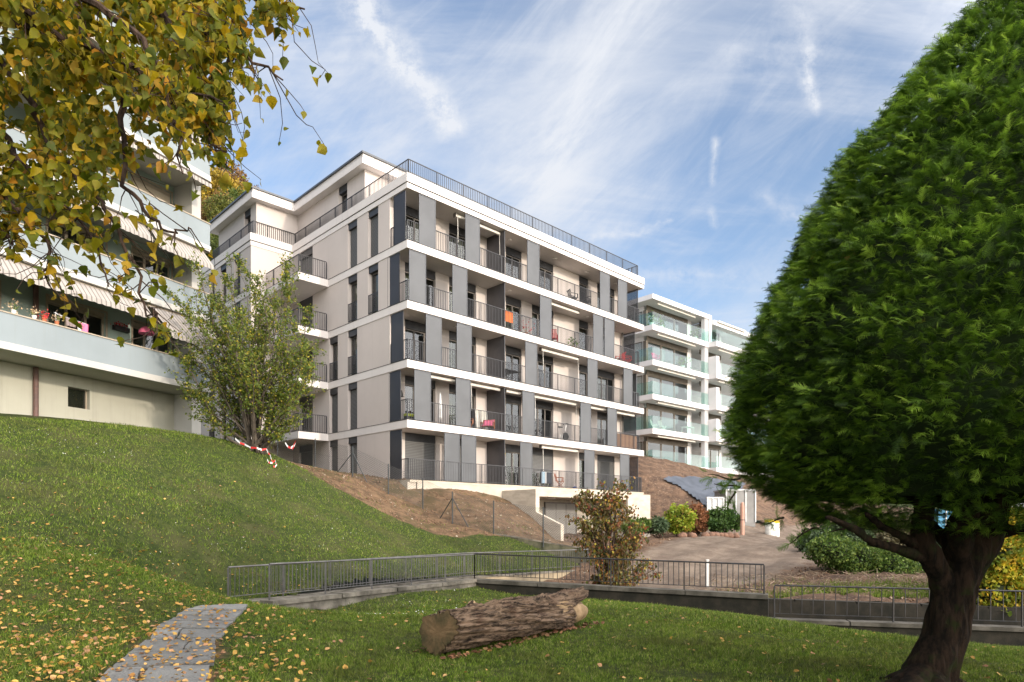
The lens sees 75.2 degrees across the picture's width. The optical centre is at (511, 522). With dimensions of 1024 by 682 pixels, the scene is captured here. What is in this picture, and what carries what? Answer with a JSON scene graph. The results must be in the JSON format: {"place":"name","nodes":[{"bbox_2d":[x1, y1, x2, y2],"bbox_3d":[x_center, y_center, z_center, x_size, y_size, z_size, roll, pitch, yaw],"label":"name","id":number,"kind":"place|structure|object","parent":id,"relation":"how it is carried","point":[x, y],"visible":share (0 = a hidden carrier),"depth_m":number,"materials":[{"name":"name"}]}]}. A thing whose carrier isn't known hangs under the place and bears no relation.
{"place":"outdoors","nodes":[
{"label":"outdoors","id":0,"kind":"place"},
{"bbox_2d":[96,604,247,681],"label":"path","id":1,"kind":"structure","parent":0,"point":[167,671],"depth_m":7.72,"materials":[{"name":"stone"}]},
{"bbox_2d":[0,413,1023,681],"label":"ground","id":2,"kind":"structure","parent":0,"point":[192,577],"depth_m":17.39,"materials":[{"name":"plant"}]},
{"bbox_2d":[0,0,225,434],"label":"balcony block","id":3,"kind":"structure","parent":2,"relation":"on","point":[62,369],"depth_m":24.57,"materials":[{"name":"paint"}]},
{"bbox_2d":[46,293,107,337],"bbox_3d":[-16.047,-7.200,24.390,0.395,1.660,2.220,0,0,25],"label":"window","id":4,"kind":"structure","parent":3,"relation":"in","point":[52,305],"depth_m":24.17,"materials":[{"name":"black glass"}]},
{"bbox_2d":[46,212,107,251],"bbox_3d":[-16.047,-10.110,24.390,0.395,1.660,2.220,0,0,25],"label":"window","id":5,"kind":"structure","parent":3,"relation":"in","point":[62,227],"depth_m":24.09,"materials":[{"name":"black glass"}]},
{"bbox_2d":[68,388,86,408],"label":"cellar window","id":6,"kind":"structure","parent":3,"relation":"in","point":[77,398],"depth_m":24.53,"materials":[{"name":"glass"}]},
{"bbox_2d":[110,321,129,332],"bbox_3d":[-15.110,-7.576,25.597,0.350,0.371,0.743,0,0,25],"label":"flower box","id":7,"kind":"object","parent":3,"relation":"attached to","point":[120,327],"visible":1,"depth_m":25.59,"materials":[{"name":"black plastic"}]},
{"bbox_2d":[138,318,153,335],"bbox_3d":[-14.239,-7.790,25.880,0.552,0.900,0.560,0,0,25],"label":"hanging lampshade","id":8,"kind":"object","parent":3,"relation":"hanging from","point":[143,330],"visible":0.84,"depth_m":25.74,"materials":[{"name":"pink fabric"}]},
{"bbox_2d":[131,319,172,352],"bbox_3d":[-14.788,-7.200,27.119,0.395,1.660,1.850,0,0,25],"label":"window","id":9,"kind":"structure","parent":3,"relation":"in","point":[135,327],"depth_m":26.73,"materials":[{"name":"black glass"}]},
{"bbox_2d":[131,245,172,279],"bbox_3d":[-14.788,-10.110,27.119,0.395,1.660,1.850,0,0,25],"label":"window","id":10,"kind":"structure","parent":3,"relation":"in","point":[135,253],"depth_m":26.90,"materials":[{"name":"black glass"}]},
{"bbox_2d":[131,171,172,204],"bbox_3d":[-14.731,-13.020,27.092,0.270,1.660,1.850,0,0,25],"label":"window","id":11,"kind":"structure","parent":3,"relation":"in","point":[157,192],"depth_m":27.13,"materials":[{"name":"beige glass"}]},
{"bbox_2d":[0,0,331,356],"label":"overhanging tree","id":12,"kind":"object","parent":2,"relation":"on","point":[194,101],"visible":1,"depth_m":3.86,"materials":[{"name":"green plant"}]},
{"bbox_2d":[147,248,326,454],"bbox_3d":[-10.351,-6.562,25.757,8.521,8.022,4.637,0,0,18],"label":"multi stem tree","id":13,"kind":"object","parent":2,"relation":"on","point":[251,378],"visible":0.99,"depth_m":25.04,"materials":[{"name":"green plant"}]},
{"bbox_2d":[260,578,476,610],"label":"ramp wall","id":14,"kind":"structure","parent":2,"relation":"on","point":[331,600],"depth_m":16.87,"materials":[{"name":"concrete"}]},
{"bbox_2d":[268,554,474,599],"bbox_3d":[-3.300,1.394,18.340,0.046,0.992,8.446,0,0,29],"label":"garden railing","id":15,"kind":"object","parent":14,"relation":"on","point":[350,560],"visible":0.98,"depth_m":17.14,"materials":[{"name":"metal"}]},
{"bbox_2d":[201,150,649,540],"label":"apartment building","id":16,"kind":"structure","parent":2,"relation":"on","point":[414,287],"depth_m":37.27,"materials":[{"name":"paint"}]},
{"bbox_2d":[234,254,239,295],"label":"window","id":17,"kind":"structure","parent":16,"relation":"in","point":[237,280],"depth_m":40.21,"materials":[{"name":"black glass"}]},
{"bbox_2d":[245,208,250,232],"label":"window","id":18,"kind":"structure","parent":16,"relation":"in","point":[248,213],"depth_m":40.35,"materials":[{"name":"black glass"}]},
{"bbox_2d":[300,395,312,431],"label":"window","id":19,"kind":"structure","parent":16,"relation":"in","point":[303,399],"depth_m":39.64,"materials":[{"name":"black glass"}]},
{"bbox_2d":[300,296,312,327],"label":"window","id":20,"kind":"structure","parent":16,"relation":"in","point":[308,301],"depth_m":39.53,"materials":[{"name":"black glass"}]},
{"bbox_2d":[301,444,312,465],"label":"window","id":21,"kind":"structure","parent":16,"relation":"in","point":[306,450],"depth_m":39.45,"materials":[{"name":"black glass"}]},
{"bbox_2d":[301,246,312,275],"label":"window","id":22,"kind":"structure","parent":16,"relation":"in","point":[309,252],"depth_m":39.33,"materials":[{"name":"grey glass"}]},
{"bbox_2d":[329,336,337,380],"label":"window","id":23,"kind":"structure","parent":16,"relation":"in","point":[333,341],"depth_m":37.16,"materials":[{"name":"black glass"}]},
{"bbox_2d":[330,440,337,471],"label":"window","id":24,"kind":"structure","parent":16,"relation":"in","point":[335,442],"depth_m":37.25,"materials":[{"name":"black glass"}]},
{"bbox_2d":[330,387,337,432],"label":"window","id":25,"kind":"structure","parent":16,"relation":"in","point":[334,392],"depth_m":37.25,"materials":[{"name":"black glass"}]},
{"bbox_2d":[339,183,346,201],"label":"window","id":26,"kind":"structure","parent":16,"relation":"in","point":[343,189],"depth_m":37.42,"materials":[{"name":"black glass"}]},
{"bbox_2d":[348,436,356,472],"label":"window","id":27,"kind":"structure","parent":16,"relation":"in","point":[352,440],"depth_m":35.81,"materials":[{"name":"black glass"}]},
{"bbox_2d":[348,382,356,428],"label":"window","id":28,"kind":"structure","parent":16,"relation":"in","point":[352,387],"depth_m":35.82,"materials":[{"name":"black glass"}]},
{"bbox_2d":[348,328,356,374],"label":"window","id":29,"kind":"structure","parent":16,"relation":"in","point":[352,334],"depth_m":35.88,"materials":[{"name":"black glass"}]},
{"bbox_2d":[348,274,356,321],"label":"window","id":30,"kind":"structure","parent":16,"relation":"in","point":[352,280],"depth_m":35.88,"materials":[{"name":"black glass"}]},
{"bbox_2d":[348,219,356,266],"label":"window","id":31,"kind":"structure","parent":16,"relation":"in","point":[352,227],"depth_m":35.82,"materials":[{"name":"grey glass"}]},
{"bbox_2d":[368,263,377,313],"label":"window","id":32,"kind":"structure","parent":16,"relation":"in","point":[373,270],"depth_m":34.55,"materials":[{"name":"black glass"}]},
{"bbox_2d":[369,207,377,256],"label":"window","id":33,"kind":"structure","parent":16,"relation":"in","point":[373,214],"depth_m":34.42,"materials":[{"name":"grey glass"}]},
{"bbox_2d":[406,206,418,241],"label":"window","id":34,"kind":"structure","parent":16,"relation":"in","point":[411,213],"depth_m":34.42,"materials":[{"name":"grey glass"}]},
{"bbox_2d":[405,319,425,360],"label":"window","id":35,"kind":"structure","parent":16,"relation":"in","point":[412,326],"depth_m":34.39,"materials":[{"name":"black glass"}]},
{"bbox_2d":[405,432,434,479],"bbox_3d":[-4.850,-3.353,34.618,1.970,2.467,0.220,0,0,-44],"label":"roller shutter","id":36,"kind":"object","parent":16,"relation":"in","point":[417,446],"depth_m":34.55,"materials":[{"name":"grey metal"}]},
{"bbox_2d":[405,375,434,420],"bbox_3d":[-4.850,-6.253,34.618,1.970,2.487,0.220,0,0,-44],"label":"window","id":37,"kind":"structure","parent":16,"relation":"in","point":[409,381],"depth_m":34.34,"materials":[{"name":"black glass"}]},
{"bbox_2d":[405,262,434,306],"bbox_3d":[-4.894,-12.028,34.663,1.970,2.497,0.345,0,0,-44],"label":"window","id":38,"kind":"structure","parent":16,"relation":"in","point":[430,275],"depth_m":34.87,"materials":[{"name":"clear glass"}]},
{"bbox_2d":[449,223,464,258],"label":"window","id":39,"kind":"structure","parent":16,"relation":"in","point":[457,232],"depth_m":36.44,"materials":[{"name":"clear glass"}]},
{"bbox_2d":[449,384,475,427],"bbox_3d":[-2.850,-6.253,36.674,1.940,2.487,0.345,0,0,-44],"label":"window","id":40,"kind":"structure","parent":16,"relation":"in","point":[452,388],"depth_m":36.43,"materials":[{"name":"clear glass"}]},
{"bbox_2d":[449,331,475,372],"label":"window","id":41,"kind":"structure","parent":16,"relation":"in","point":[452,335],"depth_m":36.43,"materials":[{"name":"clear glass"}]},
{"bbox_2d":[449,277,475,318],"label":"window","id":42,"kind":"structure","parent":16,"relation":"in","point":[471,288],"depth_m":36.91,"materials":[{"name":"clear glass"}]},
{"bbox_2d":[476,409,486,428],"bbox_3d":[-1.704,-5.665,37.388,0.900,1.350,0.041,0,-6,-45],"label":"leaning board","id":43,"kind":"object","parent":16,"relation":"on","point":[482,417],"visible":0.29,"depth_m":37.40,"materials":[{"name":"wood"}]},
{"bbox_2d":[506,444,519,484],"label":"window","id":44,"kind":"structure","parent":16,"relation":"in","point":[511,450],"depth_m":39.38,"materials":[{"name":"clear glass"}]},
{"bbox_2d":[506,394,520,433],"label":"window","id":45,"kind":"structure","parent":16,"relation":"in","point":[513,400],"depth_m":39.37,"materials":[{"name":"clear glass"}]},
{"bbox_2d":[506,346,520,380],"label":"window","id":46,"kind":"structure","parent":16,"relation":"in","point":[511,351],"depth_m":39.35,"materials":[{"name":"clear glass"}]},
{"bbox_2d":[506,296,520,330],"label":"window","id":47,"kind":"structure","parent":16,"relation":"in","point":[511,303],"depth_m":39.43,"materials":[{"name":"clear glass"}]},
{"bbox_2d":[506,246,520,278],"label":"window","id":48,"kind":"structure","parent":16,"relation":"in","point":[513,254],"depth_m":39.35,"materials":[{"name":"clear glass"}]},
{"bbox_2d":[532,447,552,486],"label":"window","id":49,"kind":"structure","parent":16,"relation":"in","point":[540,455],"depth_m":41.06,"materials":[{"name":"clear glass"}]},
{"bbox_2d":[532,304,552,334],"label":"window","id":50,"kind":"structure","parent":16,"relation":"in","point":[535,309],"depth_m":40.84,"materials":[{"name":"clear glass"}]},
{"bbox_2d":[535,400,552,435],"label":"window","id":51,"kind":"structure","parent":16,"relation":"in","point":[548,406],"depth_m":41.33,"materials":[{"name":"grey glass"}]},
{"bbox_2d":[537,354,552,386],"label":"window","id":52,"kind":"structure","parent":16,"relation":"in","point":[547,360],"depth_m":41.33,"materials":[{"name":"grey glass"}]},
{"bbox_2d":[540,260,552,287],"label":"window","id":53,"kind":"structure","parent":16,"relation":"in","point":[546,267],"depth_m":41.34,"materials":[{"name":"grey glass"}]},
{"bbox_2d":[544,502,576,533],"bbox_3d":[2.924,-0.090,39.742,2.860,2.220,0.110,0,0,-44],"label":"garage door","id":54,"kind":"structure","parent":16,"relation":"in","point":[565,507],"depth_m":39.83,"materials":[{"name":"metal"}]},
{"bbox_2d":[579,452,583,486],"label":"window","id":55,"kind":"structure","parent":16,"relation":"in","point":[581,455],"depth_m":44.03,"materials":[{"name":"grey glass"}]},
{"bbox_2d":[579,364,586,394],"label":"window","id":56,"kind":"structure","parent":16,"relation":"in","point":[582,369],"depth_m":44.00,"materials":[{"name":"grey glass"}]},
{"bbox_2d":[579,320,587,349],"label":"window","id":57,"kind":"structure","parent":16,"relation":"in","point":[583,325],"depth_m":44.03,"materials":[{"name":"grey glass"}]},
{"bbox_2d":[579,276,587,300],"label":"window","id":58,"kind":"structure","parent":16,"relation":"in","point":[582,281],"depth_m":43.94,"materials":[{"name":"grey glass"}]},
{"bbox_2d":[597,411,606,443],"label":"window","id":59,"kind":"structure","parent":16,"relation":"in","point":[601,416],"depth_m":45.37,"materials":[{"name":"grey glass"}]},
{"bbox_2d":[597,455,613,489],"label":"window","id":60,"kind":"structure","parent":16,"relation":"in","point":[605,464],"depth_m":45.47,"materials":[{"name":"grey glass"}]},
{"bbox_2d":[597,283,613,312],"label":"window","id":61,"kind":"structure","parent":16,"relation":"in","point":[598,285],"depth_m":46.00,"materials":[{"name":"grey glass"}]},
{"bbox_2d":[598,369,613,401],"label":"window","id":62,"kind":"structure","parent":16,"relation":"in","point":[603,376],"depth_m":45.80,"materials":[{"name":"grey glass"}]},
{"bbox_2d":[629,435,636,448],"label":"slatted privacy screen","id":63,"kind":"object","parent":16,"relation":"attached to","point":[631,442],"visible":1,"depth_m":45.43,"materials":[{"name":"brown wood"}]},
{"bbox_2d":[277,437,587,548],"bbox_3d":[-4.423,-1.499,30.344,16.137,5.717,1.119,0,0,24],"label":"wire fence","id":64,"kind":"object","parent":2,"relation":"on","point":[422,489],"visible":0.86,"depth_m":29.94,"materials":[{"name":"metal"}]},
{"bbox_2d":[419,586,588,654],"bbox_3d":[0.109,1.325,9.455,0.735,0.665,3.518,0,0,36],"label":"log","id":65,"kind":"object","parent":2,"relation":"on","point":[472,624],"visible":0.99,"depth_m":8.64,"materials":[{"name":"brown wood"}]},
{"bbox_2d":[413,621,603,658],"bbox_3d":[0.116,1.595,9.344,0.836,0.077,3.745,0,0,37],"label":"leaf drift","id":66,"kind":"object","parent":2,"relation":"on","point":[500,644],"visible":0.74,"depth_m":8.83,"materials":[{"name":"plant"}]},
{"bbox_2d":[0,460,1017,677],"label":"leaf litter","id":67,"kind":"object","parent":2,"relation":"on","point":[144,647],"visible":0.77,"depth_m":8.53,"materials":[{"name":"plant"}]},
{"bbox_2d":[475,578,768,616],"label":"lawn wall","id":68,"kind":"structure","parent":2,"relation":"on","point":[748,603],"depth_m":19.45,"materials":[{"name":"concrete"}]},
{"bbox_2d":[474,553,764,593],"bbox_3d":[2.878,1.519,20.219,9.017,1.002,0.057,0,0,23],"label":"garden railing","id":69,"kind":"object","parent":68,"relation":"on","point":[637,560],"visible":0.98,"depth_m":19.98,"materials":[{"name":"metal"}]},
{"bbox_2d":[698,0,1023,681],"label":"conifer","id":70,"kind":"object","parent":2,"relation":"on","point":[882,355],"visible":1,"depth_m":6.11,"materials":[{"name":"green plant"}]},
{"bbox_2d":[769,617,1023,646],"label":"wall","id":71,"kind":"structure","parent":2,"relation":"on","point":[1009,635],"depth_m":17.21,"materials":[{"name":"concrete"}]},
{"bbox_2d":[774,584,1023,626],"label":"garden railing","id":72,"kind":"object","parent":71,"relation":"on","point":[917,589],"visible":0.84,"depth_m":17.54,"materials":[{"name":"metal"}]},
{"bbox_2d":[0,540,1023,681],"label":"lawn grass","id":73,"kind":"structure","parent":0,"point":[994,653],"depth_m":8.37,"materials":[{"name":"plant"}]},
{"bbox_2d":[276,574,882,601],"bbox_3d":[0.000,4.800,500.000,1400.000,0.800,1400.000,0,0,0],"label":"ground","id":74,"kind":"structure","parent":0,"point":[382,579],"depth_m":48.64,"materials":[{"name":"concrete"}]},
{"bbox_2d":[201,0,1021,506],"label":"sky","id":75,"kind":"structure","parent":0,"point":[686,142],"materials":[{"name":"blue"}]},
{"bbox_2d":[309,455,928,615],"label":"yard ground","id":76,"kind":"structure","parent":0,"point":[756,544],"depth_m":29.46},
{"bbox_2d":[243,570,574,602],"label":"ramp wall","id":77,"kind":"structure","parent":76,"relation":"on","point":[552,574],"depth_m":22.84,"materials":[{"name":"beige concrete"}]},
{"bbox_2d":[227,549,588,596],"bbox_3d":[-2.031,1.474,21.599,1.024,0.952,15.736,0,0,38],"label":"garden railing","id":78,"kind":"object","parent":77,"relation":"on","point":[330,572],"visible":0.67,"depth_m":19.33,"materials":[{"name":"metal"}]},
{"bbox_2d":[492,533,590,573],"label":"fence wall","id":79,"kind":"structure","parent":76,"relation":"on","point":[547,545],"depth_m":27.62,"materials":[{"name":"grey concrete"}]},
{"bbox_2d":[277,456,928,602],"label":"soil clods","id":80,"kind":"object","parent":76,"relation":"on","point":[416,518],"visible":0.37,"depth_m":29.54,"materials":[{"name":"soil"}]},
{"bbox_2d":[559,477,662,586],"bbox_3d":[3.345,0.579,22.202,3.606,4.265,2.229,0,0,0],"label":"autumn shrub","id":81,"kind":"object","parent":76,"relation":"on","point":[609,526],"visible":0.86,"depth_m":22.13,"materials":[{"name":"brown plant"}]},
{"bbox_2d":[618,516,652,544],"bbox_3d":[5.529,0.448,29.799,1.436,1.524,1.476,0,0,30],"label":"green shrub","id":82,"kind":"object","parent":76,"relation":"on","point":[647,522],"visible":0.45,"depth_m":29.59,"materials":[{"name":"green plant"}]},
{"bbox_2d":[643,515,670,538],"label":"green shrub","id":83,"kind":"object","parent":76,"relation":"on","point":[660,525],"visible":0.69,"depth_m":37.24,"materials":[{"name":"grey plant"}]},
{"bbox_2d":[662,502,696,535],"bbox_3d":[9.888,-0.159,38.838,2.229,2.098,2.031,0,0,0],"label":"lime bush","id":84,"kind":"object","parent":76,"relation":"on","point":[681,517],"visible":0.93,"depth_m":38.40,"materials":[{"name":"green plant"}]},
{"bbox_2d":[689,501,709,535],"bbox_3d":[10.928,-0.232,39.555,1.573,2.129,1.773,0,0,0],"label":"brown bush","id":85,"kind":"object","parent":76,"relation":"on","point":[702,518],"visible":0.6,"depth_m":39.06,"materials":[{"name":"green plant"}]},
{"bbox_2d":[635,293,770,482],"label":"apartment building","id":86,"kind":"structure","parent":76,"relation":"on","point":[674,397],"depth_m":61.23,"materials":[{"name":"paint"}]},
{"bbox_2d":[648,375,660,394],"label":"window","id":87,"kind":"structure","parent":86,"relation":"in","point":[655,380],"depth_m":58.79,"materials":[{"name":"glass"}]},
{"bbox_2d":[659,345,673,364],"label":"window","id":88,"kind":"structure","parent":86,"relation":"in","point":[662,347],"depth_m":59.48,"materials":[{"name":"glass"}]},
{"bbox_2d":[708,449,718,467],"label":"window","id":89,"kind":"structure","parent":86,"relation":"in","point":[711,452],"depth_m":64.28,"materials":[{"name":"white glass"}]},
{"bbox_2d":[664,476,745,505],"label":"tarpaulin","id":90,"kind":"object","parent":76,"relation":"on","point":[693,486],"visible":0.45,"depth_m":49.24,"materials":[{"name":"plastic"}]},
{"bbox_2d":[706,559,708,585],"bbox_3d":[6.826,1.920,23.200,0.100,1.260,0.090,0,0,0],"label":"marker post","id":91,"kind":"object","parent":76,"relation":"on","point":[707,573],"visible":0.82,"depth_m":23.16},
{"bbox_2d":[706,497,724,510],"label":"board fence","id":92,"kind":"object","parent":76,"relation":"on","point":[713,502],"visible":0.45,"depth_m":42.50,"materials":[{"name":"wood"}]},
{"bbox_2d":[704,506,739,532],"bbox_3d":[12.440,-0.102,39.230,2.407,1.789,1.809,0,0,21],"label":"green hedge","id":93,"kind":"object","parent":76,"relation":"on","point":[720,520],"visible":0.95,"depth_m":38.99,"materials":[{"name":"green plant"}]},
{"bbox_2d":[713,489,755,526],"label":"site shed","id":94,"kind":"structure","parent":76,"relation":"on","point":[748,499],"depth_m":43.00,"materials":[{"name":"metal"}]},
{"bbox_2d":[740,502,744,534],"bbox_3d":[13.346,-0.216,38.500,0.270,1.900,0.270,0,0,0],"label":"pink post","id":95,"kind":"object","parent":76,"relation":"on","point":[742,519],"visible":1,"depth_m":38.41,"materials":[{"name":"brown wood"}]},
{"bbox_2d":[765,520,774,535],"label":"site barrel","id":96,"kind":"object","parent":76,"relation":"on","point":[770,531],"visible":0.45,"depth_m":40.74,"materials":[{"name":"white"}]},
{"bbox_2d":[677,569,928,594],"bbox_3d":[10.965,2.157,21.920,10.312,1.001,6.529,0,0,0],"label":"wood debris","id":97,"kind":"object","parent":76,"relation":"on","point":[800,572],"visible":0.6,"depth_m":22.98,"materials":[{"name":"wood"}]},
{"bbox_2d":[722,572,928,598],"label":"yard grass","id":98,"kind":"structure","parent":76,"relation":"on","point":[889,594],"depth_m":21.32,"materials":[{"name":"plant"}]},
{"bbox_2d":[794,525,876,551],"bbox_3d":[15.141,0.904,30.981,3.831,1.962,1.951,0,0,-17],"label":"garden shrub","id":99,"kind":"object","parent":76,"relation":"on","point":[814,535],"visible":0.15,"depth_m":30.70,"materials":[{"name":"green plant"}]},
{"bbox_2d":[801,529,926,602],"bbox_3d":[13.419,1.815,25.105,5.173,3.163,2.177,0,0,0],"label":"garden shrub","id":100,"kind":"object","parent":76,"relation":"on","point":[844,554],"visible":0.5,"depth_m":24.53,"materials":[{"name":"green plant"}]},
{"bbox_2d":[852,506,912,546],"bbox_3d":[18.704,1.266,32.942,4.455,4.362,2.962,0,0,0],"label":"twiggy shrub","id":101,"kind":"object","parent":76,"relation":"on","point":[883,536],"visible":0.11,"depth_m":32.21,"materials":[{"name":"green plant"}]},
{"bbox_2d":[769,598,1023,625],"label":"back retaining wall","id":102,"kind":"structure","parent":76,"relation":"on","point":[899,610],"depth_m":19.54,"materials":[{"name":"concrete"}]},
{"bbox_2d":[976,508,1023,616],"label":"vine hedge","id":103,"kind":"object","parent":76,"relation":"on","point":[1005,570],"visible":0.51,"depth_m":18.93,"materials":[{"name":"yellow plant"}]},
{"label":"hill","id":104,"kind":"structure","parent":0,"visible":0},
{"bbox_2d":[201,234,218,267],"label":"hill tree","id":105,"kind":"object","parent":104,"relation":"on","point":[214,244],"visible":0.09,"depth_m":63.49,"materials":[{"name":"green plant"}]},
{"bbox_2d":[201,186,232,220],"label":"hill tree","id":106,"kind":"object","parent":104,"relation":"on","point":[204,218],"visible":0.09,"depth_m":87.38,"materials":[{"name":"green plant"}]},
{"bbox_2d":[201,191,234,220],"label":"hill tree","id":107,"kind":"object","parent":104,"relation":"on","point":[221,204],"visible":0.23,"depth_m":83.17,"materials":[{"name":"green plant"}]},
{"bbox_2d":[201,166,240,210],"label":"hill tree","id":108,"kind":"object","parent":104,"relation":"on","point":[215,175],"visible":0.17,"depth_m":98.55,"materials":[{"name":"yellow plant"}]},
{"bbox_2d":[207,185,245,206],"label":"hill tree","id":109,"kind":"object","parent":104,"relation":"on","point":[234,192],"visible":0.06,"depth_m":95.02,"materials":[{"name":"green plant"}]},
{"bbox_2d":[213,171,244,195],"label":"hill tree","id":110,"kind":"object","parent":104,"relation":"on","point":[236,182],"visible":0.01,"depth_m":103.68,"materials":[{"name":"yellow plant"}]},
{"bbox_2d":[231,167,258,189],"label":"hill tree","id":111,"kind":"object","parent":104,"relation":"on","point":[241,173],"visible":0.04,"depth_m":108.17,"materials":[{"name":"orange plant"}]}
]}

